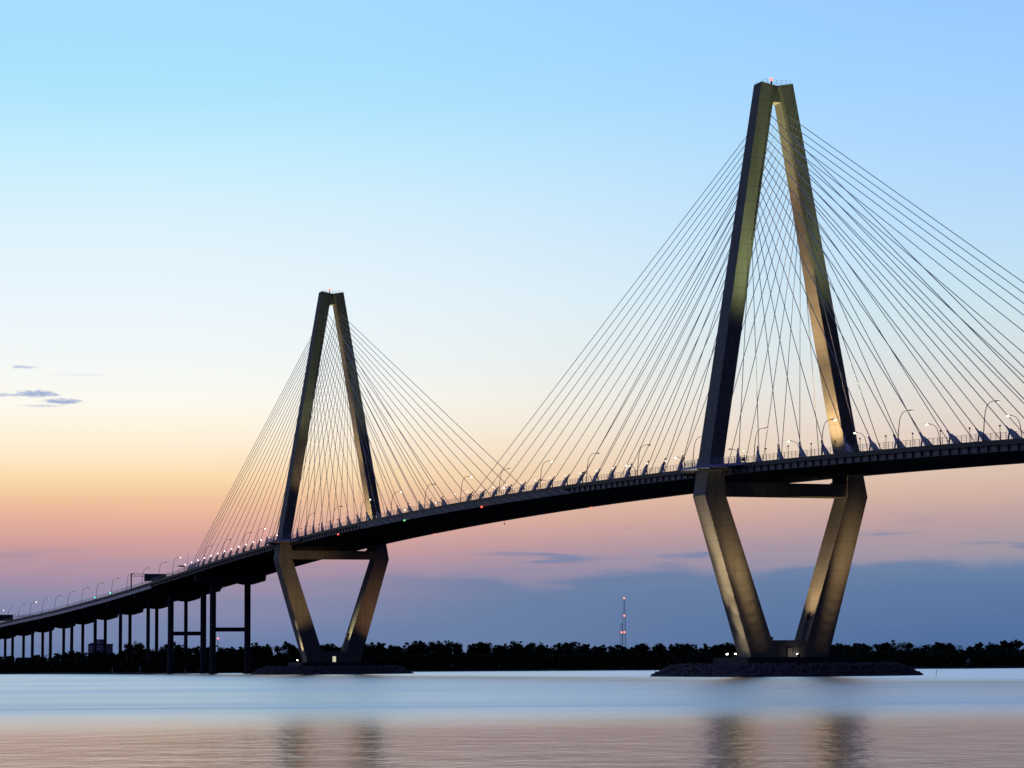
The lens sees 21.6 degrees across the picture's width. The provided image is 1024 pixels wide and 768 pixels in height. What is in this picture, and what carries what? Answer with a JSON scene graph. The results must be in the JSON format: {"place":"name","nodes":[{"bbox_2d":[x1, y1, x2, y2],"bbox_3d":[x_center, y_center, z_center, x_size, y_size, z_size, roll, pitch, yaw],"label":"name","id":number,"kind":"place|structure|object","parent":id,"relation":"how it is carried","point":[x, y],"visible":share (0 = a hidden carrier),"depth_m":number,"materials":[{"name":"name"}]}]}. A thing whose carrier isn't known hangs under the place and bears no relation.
{"place":"outdoors","nodes":[
{"label":"outdoors","id":0,"kind":"place"},
{"bbox_2d":[88,639,112,653],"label":"office building","id":1,"kind":"structure","parent":0,"point":[100,645],"depth_m":2553.66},
{"bbox_2d":[0,668,1023,767],"bbox_3d":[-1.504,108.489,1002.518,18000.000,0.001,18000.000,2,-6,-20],"label":"river","id":2,"kind":"structure","parent":0,"point":[957,718],"depth_m":192.96,"materials":[{"name":"liquid"}]},
{"bbox_2d":[254,667,410,674],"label":"rock island","id":3,"kind":"object","parent":2,"relation":"in","point":[338,672],"visible":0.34,"depth_m":1183.21,"materials":[{"name":"grey stone"}]},
{"bbox_2d":[250,665,413,674],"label":"riprap","id":4,"kind":"object","parent":3,"relation":"on","point":[382,669],"visible":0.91,"depth_m":1187.30,"materials":[{"name":"grey stone"}]},
{"bbox_2d":[150,78,1023,673],"bbox_3d":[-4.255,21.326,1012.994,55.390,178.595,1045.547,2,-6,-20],"label":"cable stayed bridge","id":5,"kind":"structure","parent":2,"relation":"in","point":[710,480],"depth_m":797.39,"materials":[{"name":"concrete"}]},
{"bbox_2d":[754,427,767,457],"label":"street lamp","id":6,"kind":"object","parent":5,"relation":"on","point":[755,441],"visible":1,"depth_m":758.55,"materials":[{"name":"grey metal"}]},
{"bbox_2d":[821,419,836,454],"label":"street lamp","id":7,"kind":"object","parent":5,"relation":"on","point":[822,433],"visible":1,"depth_m":719.01,"materials":[{"name":"grey metal"}]},
{"bbox_2d":[897,410,913,447],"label":"street lamp","id":8,"kind":"object","parent":5,"relation":"on","point":[899,424],"visible":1,"depth_m":678.88,"materials":[{"name":"grey metal"}]},
{"bbox_2d":[983,400,998,440],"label":"street lamp","id":9,"kind":"object","parent":5,"relation":"on","point":[984,417],"visible":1,"depth_m":638.83,"materials":[{"name":"grey metal"}]},
{"bbox_2d":[655,664,914,676],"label":"rock island","id":10,"kind":"object","parent":2,"relation":"in","point":[824,670],"visible":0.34,"depth_m":744.08,"materials":[{"name":"grey stone"}]},
{"bbox_2d":[649,661,922,676],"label":"riprap","id":11,"kind":"object","parent":10,"relation":"on","point":[890,667],"visible":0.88,"depth_m":747.14,"materials":[{"name":"grey stone"}]},
{"bbox_2d":[0,663,1023,673],"bbox_3d":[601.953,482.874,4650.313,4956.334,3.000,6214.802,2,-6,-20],"label":"shore","id":12,"kind":"structure","parent":0,"point":[555,669],"depth_m":1501.62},
{"bbox_2d":[0,580,222,667],"bbox_3d":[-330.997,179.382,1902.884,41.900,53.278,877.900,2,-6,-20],"label":"approach viaduct","id":13,"kind":"object","parent":12,"relation":"on","point":[138,599],"visible":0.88,"depth_m":1685.87,"materials":[{"name":"concrete"}]},
{"bbox_2d":[0,615,21,620],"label":"sign gantry","id":14,"kind":"object","parent":13,"relation":"on","point":[6,617],"visible":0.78,"depth_m":1978.00,"materials":[{"name":"black metal"}]},
{"bbox_2d":[130,574,170,588],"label":"sign gantry","id":15,"kind":"object","parent":13,"relation":"on","point":[148,577],"visible":0.69,"depth_m":1551.97,"materials":[{"name":"black metal"}]},
{"bbox_2d":[0,639,1023,672],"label":"wood","id":16,"kind":"object","parent":12,"relation":"on","point":[415,655],"visible":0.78,"depth_m":1519.92,"materials":[{"name":"green plant"}]},
{"bbox_2d":[622,597,625,645],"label":"radio mast","id":17,"kind":"object","parent":12,"relation":"on","point":[624,617],"visible":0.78,"depth_m":2288.78,"materials":[{"name":"grey metal"}]},
{"bbox_2d":[0,0,1023,659],"label":"sky","id":18,"kind":"structure","parent":0,"point":[482,184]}
]}

